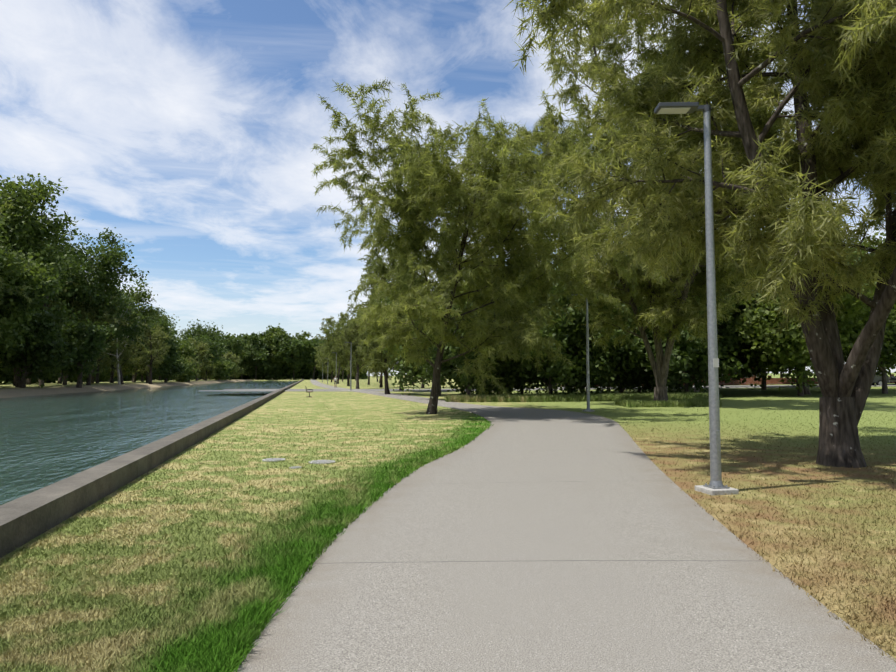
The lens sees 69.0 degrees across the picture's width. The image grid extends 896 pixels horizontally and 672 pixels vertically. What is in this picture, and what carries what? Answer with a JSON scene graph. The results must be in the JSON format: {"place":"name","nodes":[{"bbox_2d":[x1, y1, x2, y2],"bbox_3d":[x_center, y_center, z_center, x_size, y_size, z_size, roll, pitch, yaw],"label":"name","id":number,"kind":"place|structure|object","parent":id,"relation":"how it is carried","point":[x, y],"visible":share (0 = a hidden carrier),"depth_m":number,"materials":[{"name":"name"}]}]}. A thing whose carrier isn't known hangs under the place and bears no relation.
{"place":"outdoors","nodes":[
{"label":"outdoors","id":0,"kind":"place"},
{"bbox_2d":[0,381,297,504],"bbox_3d":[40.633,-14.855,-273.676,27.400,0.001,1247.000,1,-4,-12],"label":"canal water","id":1,"kind":"structure","parent":0,"point":[46,440],"depth_m":30.07,"materials":[{"name":"teal liquid"}]},
{"bbox_2d":[0,373,895,671],"bbox_3d":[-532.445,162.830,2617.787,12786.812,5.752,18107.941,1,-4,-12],"label":"ground","id":2,"kind":"structure","parent":0,"point":[358,405],"depth_m":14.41,"materials":[{"name":"green plant"}]},
{"bbox_2d":[0,201,32,337],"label":"tree","id":3,"kind":"object","parent":2,"relation":"on","point":[20,292],"visible":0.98,"depth_m":68.19,"materials":[{"name":"green plant"}]},
{"bbox_2d":[0,213,55,357],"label":"tree","id":4,"kind":"object","parent":2,"relation":"on","point":[11,262],"visible":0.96,"depth_m":71.69,"materials":[{"name":"green plant"}]},
{"bbox_2d":[0,310,77,387],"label":"tree","id":5,"kind":"object","parent":2,"relation":"on","point":[27,358],"visible":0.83,"depth_m":82.12,"materials":[{"name":"green plant"}]},
{"bbox_2d":[0,239,77,351],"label":"tree","id":6,"kind":"object","parent":2,"relation":"on","point":[48,292],"visible":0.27,"depth_m":75.08,"materials":[{"name":"green plant"}]},
{"bbox_2d":[0,281,77,385],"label":"tree","id":7,"kind":"object","parent":2,"relation":"on","point":[54,302],"visible":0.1,"depth_m":101.55,"materials":[{"name":"green plant"}]},
{"bbox_2d":[0,173,87,386],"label":"tree","id":8,"kind":"object","parent":2,"relation":"on","point":[33,231],"visible":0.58,"depth_m":84.44,"materials":[{"name":"green plant"}]},
{"bbox_2d":[26,303,79,384],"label":"tree","id":9,"kind":"object","parent":2,"relation":"on","point":[28,381],"depth_m":115.14,"materials":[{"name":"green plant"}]},
{"bbox_2d":[0,362,110,383],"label":"shrub belt","id":10,"kind":"object","parent":2,"relation":"on","point":[6,379],"visible":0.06,"depth_m":139.86,"materials":[{"name":"green plant"}]},
{"bbox_2d":[23,212,114,385],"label":"tree","id":11,"kind":"object","parent":2,"relation":"on","point":[74,266],"visible":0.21,"depth_m":102.48,"materials":[{"name":"green plant"}]},
{"bbox_2d":[57,339,108,383],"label":"tree","id":12,"kind":"object","parent":2,"relation":"on","point":[59,380],"depth_m":128.38,"materials":[{"name":"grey plant"}]},
{"bbox_2d":[55,314,123,387],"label":"tree","id":13,"kind":"object","parent":2,"relation":"on","point":[90,337],"visible":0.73,"depth_m":91.94,"materials":[{"name":"green plant"}]},
{"bbox_2d":[81,291,112,383],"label":"tree","id":14,"kind":"object","parent":2,"relation":"on","point":[100,354],"visible":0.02,"depth_m":125.76,"materials":[{"name":"green plant"}]},
{"bbox_2d":[66,293,129,384],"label":"tree","id":15,"kind":"object","parent":2,"relation":"on","point":[78,307],"visible":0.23,"depth_m":106.88,"materials":[{"name":"green plant"}]},
{"bbox_2d":[54,227,153,384],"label":"tree","id":16,"kind":"object","parent":2,"relation":"on","point":[105,280],"visible":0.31,"depth_m":110.41,"materials":[{"name":"green plant"}]},
{"bbox_2d":[93,319,130,382],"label":"tree","id":17,"kind":"object","parent":2,"relation":"on","point":[97,376],"visible":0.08,"depth_m":138.18,"materials":[{"name":"green plant"}]},
{"bbox_2d":[80,308,147,383],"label":"tree","id":18,"kind":"object","parent":2,"relation":"on","point":[108,363],"visible":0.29,"depth_m":121.64,"materials":[{"name":"green plant"}]},
{"bbox_2d":[106,324,127,382],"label":"tree","id":19,"kind":"object","parent":2,"relation":"on","point":[112,379],"depth_m":148.32,"materials":[{"name":"green plant"}]},
{"bbox_2d":[91,284,145,382],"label":"tree","id":20,"kind":"object","parent":2,"relation":"on","point":[134,316],"visible":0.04,"depth_m":144.05,"materials":[{"name":"green plant"}]},
{"bbox_2d":[110,362,132,377],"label":"tree","id":21,"kind":"object","parent":2,"relation":"on","point":[124,367],"visible":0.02,"depth_m":163.16,"materials":[{"name":"green plant"}]},
{"bbox_2d":[99,287,153,384],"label":"tree","id":22,"kind":"object","parent":2,"relation":"on","point":[118,373],"visible":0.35,"depth_m":117.80,"materials":[{"name":"green plant"}]},
{"bbox_2d":[129,369,152,381],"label":"tree","id":23,"kind":"object","parent":2,"relation":"on","point":[142,379],"visible":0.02,"depth_m":175.55,"materials":[{"name":"green plant"}]},
{"bbox_2d":[108,276,179,382],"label":"tree","id":24,"kind":"object","parent":2,"relation":"on","point":[140,297],"visible":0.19,"depth_m":152.31,"materials":[{"name":"green plant"}]},
{"bbox_2d":[125,322,171,383],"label":"tree","id":25,"kind":"object","parent":2,"relation":"on","point":[155,359],"visible":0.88,"depth_m":136.10,"materials":[{"name":"green plant"}]},
{"bbox_2d":[122,295,176,380],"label":"tree","id":26,"kind":"object","parent":2,"relation":"on","point":[162,318],"depth_m":178.21,"materials":[{"name":"green plant"}]},
{"bbox_2d":[121,320,180,381],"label":"tree","id":27,"kind":"object","parent":2,"relation":"on","point":[135,374],"depth_m":160.71,"materials":[{"name":"green plant"}]},
{"bbox_2d":[0,379,303,557],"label":"retaining wall","id":28,"kind":"structure","parent":2,"relation":"on","point":[24,519],"depth_m":8.87,"materials":[{"name":"concrete"}]},
{"bbox_2d":[118,313,185,382],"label":"tree","id":29,"kind":"object","parent":2,"relation":"on","point":[170,358],"visible":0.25,"depth_m":146.69,"materials":[{"name":"green plant"}]},
{"bbox_2d":[95,368,213,381],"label":"shrub belt","id":30,"kind":"object","parent":2,"relation":"on","point":[126,377],"visible":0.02,"depth_m":212.11,"materials":[{"name":"green plant"}]},
{"bbox_2d":[152,351,188,382],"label":"tree","id":31,"kind":"object","parent":2,"relation":"on","point":[176,371],"visible":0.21,"depth_m":158.41,"materials":[{"name":"green plant"}]},
{"bbox_2d":[167,357,199,381],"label":"tree","id":32,"kind":"object","parent":2,"relation":"on","point":[188,376],"visible":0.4,"depth_m":173.47,"materials":[{"name":"green plant"}]},
{"bbox_2d":[169,337,203,378],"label":"tree","id":33,"kind":"object","parent":2,"relation":"on","point":[187,350],"visible":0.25,"depth_m":192.50,"materials":[{"name":"green plant"}]},
{"bbox_2d":[183,356,200,381],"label":"tree","id":34,"kind":"object","parent":2,"relation":"on","point":[194,362],"visible":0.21,"depth_m":185.71,"materials":[{"name":"green plant"}]},
{"bbox_2d":[189,338,212,380],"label":"tree","id":35,"kind":"object","parent":2,"relation":"on","point":[202,348],"visible":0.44,"depth_m":208.03,"materials":[{"name":"green plant"}]},
{"bbox_2d":[174,319,231,379],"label":"tree","id":36,"kind":"object","parent":2,"relation":"on","point":[199,331],"visible":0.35,"depth_m":247.44,"materials":[{"name":"green plant"}]},
{"bbox_2d":[186,334,224,380],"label":"tree","id":37,"kind":"object","parent":2,"relation":"on","point":[214,350],"visible":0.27,"depth_m":231.78,"materials":[{"name":"green plant"}]},
{"bbox_2d":[199,360,216,380],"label":"tree","id":38,"kind":"object","parent":2,"relation":"on","point":[211,370],"visible":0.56,"depth_m":224.52,"materials":[{"name":"green plant"}]},
{"bbox_2d":[207,330,229,379],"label":"tree","id":39,"kind":"object","parent":2,"relation":"on","point":[221,352],"depth_m":289.21,"materials":[{"name":"green plant"}]},
{"bbox_2d":[207,359,236,380],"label":"tree","id":40,"kind":"object","parent":2,"relation":"on","point":[221,369],"visible":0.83,"depth_m":242.10,"materials":[{"name":"green plant"}]},
{"bbox_2d":[220,358,236,379],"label":"tree","id":41,"kind":"object","parent":2,"relation":"on","point":[231,373],"visible":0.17,"depth_m":263.30,"materials":[{"name":"green plant"}]},
{"bbox_2d":[215,331,246,366],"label":"tree","id":42,"kind":"object","parent":2,"relation":"on","point":[235,346],"visible":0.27,"depth_m":312.94,"materials":[{"name":"green plant"}]},
{"bbox_2d":[222,351,243,378],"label":"tree","id":43,"kind":"object","parent":2,"relation":"on","point":[233,357],"visible":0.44,"depth_m":283.55,"materials":[{"name":"green plant"}]},
{"bbox_2d":[228,334,246,378],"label":"tree","id":44,"kind":"object","parent":2,"relation":"on","point":[243,351],"visible":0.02,"depth_m":334.99,"materials":[{"name":"green plant"}]},
{"bbox_2d":[237,357,255,378],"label":"tree","id":45,"kind":"object","parent":2,"relation":"on","point":[245,364],"visible":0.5,"depth_m":331.90,"materials":[{"name":"green plant"}]},
{"bbox_2d":[240,333,264,351],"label":"tree","id":46,"kind":"object","parent":2,"relation":"on","point":[245,336],"visible":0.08,"depth_m":347.83,"materials":[{"name":"green plant"}]},
{"bbox_2d":[237,332,271,379],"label":"tree","id":47,"kind":"object","parent":2,"relation":"on","point":[256,354],"visible":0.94,"depth_m":332.50,"materials":[{"name":"green plant"}]},
{"bbox_2d":[262,458,284,461],"bbox_3d":[-3.540,2.519,13.251,0.460,0.037,0.460,1,-4,-12],"label":"stepping stone","id":48,"kind":"object","parent":2,"relation":"on","point":[273,459],"visible":0.83,"depth_m":13.21,"materials":[{"name":"grey stone"}]},
{"bbox_2d":[258,330,292,338],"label":"tree","id":49,"kind":"object","parent":2,"relation":"on","point":[262,334],"visible":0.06,"depth_m":365.61,"materials":[{"name":"green plant"}]},
{"bbox_2d":[262,323,292,379],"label":"tree","id":50,"kind":"object","parent":2,"relation":"on","point":[279,331],"visible":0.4,"depth_m":342.01,"materials":[{"name":"green plant"}]},
{"bbox_2d":[78,420,494,671],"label":"verge grass blades","id":51,"kind":"object","parent":2,"relation":"on","point":[234,646],"depth_m":4.97,"materials":[{"name":"green plant"}]},
{"bbox_2d":[270,336,311,379],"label":"tree","id":52,"kind":"object","parent":2,"relation":"on","point":[292,347],"visible":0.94,"depth_m":335.74,"materials":[{"name":"green plant"}]},
{"bbox_2d":[272,330,310,356],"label":"tree","id":53,"kind":"object","parent":2,"relation":"on","point":[308,334],"visible":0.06,"depth_m":366.15,"materials":[{"name":"green plant"}]},
{"bbox_2d":[232,361,367,379],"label":"hedge","id":54,"kind":"object","parent":2,"relation":"on","point":[282,372],"visible":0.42,"depth_m":342.64,"materials":[{"name":"green plant"}]},
{"bbox_2d":[292,333,324,363],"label":"tree","id":55,"kind":"object","parent":2,"relation":"on","point":[300,336],"visible":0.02,"depth_m":355.79,"materials":[{"name":"green plant"}]},
{"bbox_2d":[301,336,323,379],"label":"tree","id":56,"kind":"object","parent":2,"relation":"on","point":[312,345],"visible":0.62,"depth_m":338.67,"materials":[{"name":"green plant"}]},
{"bbox_2d":[309,460,334,463],"bbox_3d":[-2.498,2.499,12.925,0.520,0.037,0.520,1,-4,-12],"label":"stepping stone","id":57,"kind":"object","parent":2,"relation":"on","point":[320,461],"visible":0.73,"depth_m":12.89,"materials":[{"name":"grey stone"}]},
{"bbox_2d":[314,345,329,379],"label":"sheoak tree","id":58,"kind":"object","parent":2,"relation":"on","point":[316,355],"visible":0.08,"depth_m":323.53,"materials":[{"name":"green plant"}]},
{"bbox_2d":[315,350,332,380],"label":"sheoak tree","id":59,"kind":"object","parent":2,"relation":"on","point":[323,367],"visible":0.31,"depth_m":249.64,"materials":[{"name":"green plant"}]},
{"bbox_2d":[314,342,343,381],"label":"sheoak tree","id":60,"kind":"object","parent":2,"relation":"on","point":[332,368],"visible":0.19,"depth_m":191.50,"materials":[{"name":"green plant"}]},
{"bbox_2d":[332,352,336,386],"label":"lamp post","id":61,"kind":"object","parent":2,"relation":"on","point":[336,365],"visible":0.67,"depth_m":110.29,"materials":[{"name":"metal"}]},
{"bbox_2d":[319,312,353,383],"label":"sheoak tree","id":62,"kind":"object","parent":2,"relation":"on","point":[329,334],"visible":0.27,"depth_m":149.67,"materials":[{"name":"green plant"}]},
{"bbox_2d":[323,357,349,381],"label":"sheoak tree","id":63,"kind":"object","parent":2,"relation":"on","point":[340,370],"visible":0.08,"depth_m":219.13,"materials":[{"name":"green plant"}]},
{"bbox_2d":[313,320,364,385],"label":"sheoak tree","id":64,"kind":"object","parent":2,"relation":"on","point":[339,350],"visible":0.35,"depth_m":115.47,"materials":[{"name":"green plant"}]},
{"bbox_2d":[331,341,352,380],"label":"sheoak tree","id":65,"kind":"object","parent":2,"relation":"on","point":[348,361],"visible":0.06,"depth_m":168.78,"materials":[{"name":"green plant"}]},
{"bbox_2d":[338,311,368,388],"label":"sheoak tree","id":66,"kind":"object","parent":2,"relation":"on","point":[346,334],"visible":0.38,"depth_m":87.32,"materials":[{"name":"green plant"}]},
{"bbox_2d":[337,303,369,384],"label":"sheoak tree","id":67,"kind":"object","parent":2,"relation":"on","point":[352,313],"visible":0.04,"depth_m":132.79,"materials":[{"name":"green plant"}]},
{"bbox_2d":[351,296,403,393],"bbox_3d":[-5.639,0.253,63.118,6.395,10.985,8.285,-1,-4,16],"label":"sheoak tree","id":68,"kind":"object","parent":2,"relation":"on","point":[376,361],"visible":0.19,"depth_m":61.88,"materials":[{"name":"green plant"}]},
{"bbox_2d":[359,328,399,387],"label":"sheoak tree","id":69,"kind":"object","parent":2,"relation":"on","point":[377,376],"visible":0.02,"depth_m":99.28,"materials":[{"name":"green plant"}]},
{"bbox_2d":[357,249,439,389],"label":"sheoak tree","id":70,"kind":"object","parent":2,"relation":"on","point":[377,268],"visible":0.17,"depth_m":71.40,"materials":[{"name":"green plant"}]},
{"bbox_2d":[371,275,445,395],"bbox_3d":[-0.655,0.021,59.447,12.663,10.924,9.476,2,-4,-33],"label":"thicket shrub","id":71,"kind":"object","parent":2,"relation":"on","point":[405,378],"visible":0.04,"depth_m":58.13,"materials":[{"name":"green plant"}]},
{"bbox_2d":[397,281,541,394],"bbox_3d":[2.203,0.520,46.605,11.670,10.316,9.782,1,-4,-12],"label":"thicket shrub","id":72,"kind":"object","parent":2,"relation":"on","point":[448,368],"visible":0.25,"depth_m":46.51,"materials":[{"name":"green plant"}]},
{"bbox_2d":[311,79,666,413],"bbox_3d":[1.059,-3.861,28.753,13.830,14.954,15.557,3,-4,-36],"label":"sheoak tree","id":73,"kind":"object","parent":2,"relation":"on","point":[482,200],"visible":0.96,"depth_m":27.07,"materials":[{"name":"green plant"}]},
{"bbox_2d":[452,250,575,393],"bbox_3d":[6.402,-1.291,53.612,12.309,12.749,12.192,1,-4,-12],"label":"thicket shrub","id":74,"kind":"object","parent":2,"relation":"on","point":[545,387],"depth_m":52.78,"materials":[{"name":"green plant"}]},
{"bbox_2d":[457,256,576,395],"bbox_3d":[4.622,-0.459,49.637,11.291,11.182,10.730,1,-4,-12],"label":"thicket shrub","id":75,"kind":"object","parent":2,"relation":"on","point":[510,388],"depth_m":46.90,"materials":[{"name":"green plant"}]},
{"bbox_2d":[513,252,617,392],"bbox_3d":[10.530,-1.291,59.827,13.177,15.075,15.185,1,-4,-12],"label":"thicket shrub","id":76,"kind":"object","parent":2,"relation":"on","point":[555,388],"depth_m":61.94,"materials":[{"name":"green plant"}]},
{"bbox_2d":[502,276,633,394],"bbox_3d":[7.172,-0.088,47.531,10.002,9.743,10.104,2,-4,-30],"label":"thicket shrub","id":77,"kind":"object","parent":2,"relation":"on","point":[560,370],"visible":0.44,"depth_m":45.44,"materials":[{"name":"green plant"}]},
{"bbox_2d":[443,391,720,401],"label":"rough grass","id":78,"kind":"structure","parent":2,"relation":"on","point":[547,397],"depth_m":43.28,"materials":[{"name":"green plant"}]},
{"bbox_2d":[573,293,594,411],"bbox_3d":[6.565,0.791,31.917,0.987,5.832,0.524,1,-4,-12],"label":"lamp post","id":79,"kind":"object","parent":2,"relation":"on","point":[588,409],"visible":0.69,"depth_m":31.86,"materials":[{"name":"metal"}]},
{"bbox_2d":[550,271,659,393],"bbox_3d":[11.125,-0.021,50.676,11.882,9.808,11.534,1,-4,-12],"label":"thicket shrub","id":80,"kind":"object","parent":2,"relation":"on","point":[611,370],"visible":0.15,"depth_m":47.10,"materials":[{"name":"green plant"}]},
{"bbox_2d":[589,303,664,393],"bbox_3d":[13.432,0.590,51.480,9.293,8.558,10.795,0,-4,1],"label":"thicket shrub","id":81,"kind":"object","parent":2,"relation":"on","point":[629,376],"visible":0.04,"depth_m":48.47,"materials":[{"name":"green plant"}]},
{"bbox_2d":[595,364,694,392],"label":"thicket shrub","id":82,"kind":"object","parent":2,"relation":"on","point":[645,381],"visible":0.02,"depth_m":52.73,"materials":[{"name":"green plant"}]},
{"bbox_2d":[611,398,721,407],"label":"rough grass","id":83,"kind":"structure","parent":2,"relation":"on","point":[676,402],"depth_m":35.13,"materials":[{"name":"green plant"}]},
{"bbox_2d":[500,0,844,401],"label":"sheoak tree","id":84,"kind":"object","parent":2,"relation":"on","point":[670,313],"visible":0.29,"depth_m":35.95,"materials":[{"name":"green plant"}]},
{"bbox_2d":[600,256,753,392],"bbox_3d":[17.924,-1.637,49.989,12.518,13.201,15.417,-1,-4,21],"label":"understorey tree","id":85,"kind":"object","parent":2,"relation":"on","point":[687,356],"visible":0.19,"depth_m":46.80,"materials":[{"name":"green plant"}]},
{"bbox_2d":[654,101,738,494],"bbox_3d":[3.672,-0.609,9.758,0.987,5.882,0.524,1,-4,-12],"label":"lamp post","id":86,"kind":"object","parent":2,"relation":"on","point":[715,486],"visible":0.96,"depth_m":9.72,"materials":[{"name":"metal"}]},
{"bbox_2d":[666,369,730,386],"bbox_3d":[23.458,-1.473,62.614,14.536,13.857,14.098,1,-4,-12],"label":"understorey tree","id":87,"kind":"object","parent":2,"relation":"on","point":[719,380],"depth_m":62.11,"materials":[{"name":"green plant"}]},
{"bbox_2d":[507,0,895,467],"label":"sheoak tree","id":88,"kind":"object","parent":2,"relation":"on","point":[841,75],"visible":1,"depth_m":12.61,"materials":[{"name":"green plant"}]},
{"bbox_2d":[672,244,734,391],"bbox_3d":[22.640,-3.209,61.795,13.178,17.145,14.551,1,-4,-12],"label":"park tree","id":89,"kind":"object","parent":2,"relation":"on","point":[695,390],"depth_m":60.95,"materials":[{"name":"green plant"}]},
{"bbox_2d":[677,252,771,385],"bbox_3d":[23.921,-1.603,54.679,16.450,13.126,15.353,-3,-5,38],"label":"understorey tree","id":90,"kind":"object","parent":2,"relation":"on","point":[739,354],"visible":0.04,"depth_m":53.79,"materials":[{"name":"green plant"}]},
{"bbox_2d":[561,374,894,386],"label":"brick fence","id":91,"kind":"object","parent":2,"relation":"on","point":[750,380],"visible":0.1,"depth_m":90.95,"materials":[{"name":"brick"}]},
{"bbox_2d":[693,367,766,378],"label":"brick house","id":92,"kind":"structure","parent":2,"relation":"on","point":[747,377],"depth_m":106.40,"materials":[{"name":"brick"}]},
{"bbox_2d":[761,370,766,389],"bbox_3d":[31.997,-1.356,65.657,13.056,13.716,10.595,1,-4,-12],"label":"park tree","id":93,"kind":"object","parent":2,"relation":"on","point":[763,382],"depth_m":64.77,"materials":[{"name":"brown plant"}]},
{"bbox_2d":[726,248,871,394],"bbox_3d":[25.603,-1.524,51.849,11.629,12.537,13.112,1,-4,-12],"label":"park tree","id":94,"kind":"object","parent":2,"relation":"on","point":[806,390],"depth_m":49.88,"materials":[{"name":"green plant"}]},
{"bbox_2d":[727,243,895,395],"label":"understorey tree","id":95,"kind":"object","parent":2,"relation":"on","point":[783,351],"visible":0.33,"depth_m":46.34,"materials":[{"name":"green plant"}]},
{"bbox_2d":[737,239,895,391],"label":"understorey tree","id":96,"kind":"object","parent":2,"relation":"on","point":[754,373],"visible":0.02,"depth_m":54.83,"materials":[{"name":"green plant"}]},
{"bbox_2d":[839,231,895,393],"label":"understorey tree","id":97,"kind":"object","parent":2,"relation":"on","point":[887,359],"visible":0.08,"depth_m":50.28,"materials":[{"name":"green plant"}]},
{"bbox_2d":[0,0,895,375],"label":"sky","id":98,"kind":"structure","parent":0,"point":[189,129],"materials":[{"name":"blue"}]},
{"bbox_2d":[234,379,895,671],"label":"foot path","id":99,"kind":"structure","parent":0,"point":[513,539],"depth_m":5.36,"materials":[{"name":"concrete"}]},
{"bbox_2d":[345,342,351,389],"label":"lamp post","id":100,"kind":"object","parent":99,"relation":"on","point":[350,364],"visible":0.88,"depth_m":77.15,"materials":[{"name":"metal"}]},
{"bbox_2d":[475,386,779,389],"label":"road","id":101,"kind":"structure","parent":0,"point":[743,386],"depth_m":79.26,"materials":[{"name":"grey asphalt"}]},
{"bbox_2d":[199,385,895,391],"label":"road kerb","id":102,"kind":"structure","parent":101,"relation":"on","point":[475,390],"depth_m":73.50,"materials":[{"name":"concrete"}]},
{"bbox_2d":[224,384,895,389],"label":"road kerb","id":103,"kind":"structure","parent":101,"relation":"on","point":[465,389],"depth_m":81.32,"materials":[{"name":"concrete"}]},
{"bbox_2d":[872,371,889,384],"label":"dark suv","id":104,"kind":"object","parent":101,"relation":"on","point":[877,380],"visible":0.29,"depth_m":73.08,"materials":[{"name":"grey paint"}]},
{"bbox_2d":[889,376,895,383],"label":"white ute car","id":105,"kind":"object","parent":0,"point":[892,379],"visible":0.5,"depth_m":74.34,"materials":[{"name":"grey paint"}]}
]}

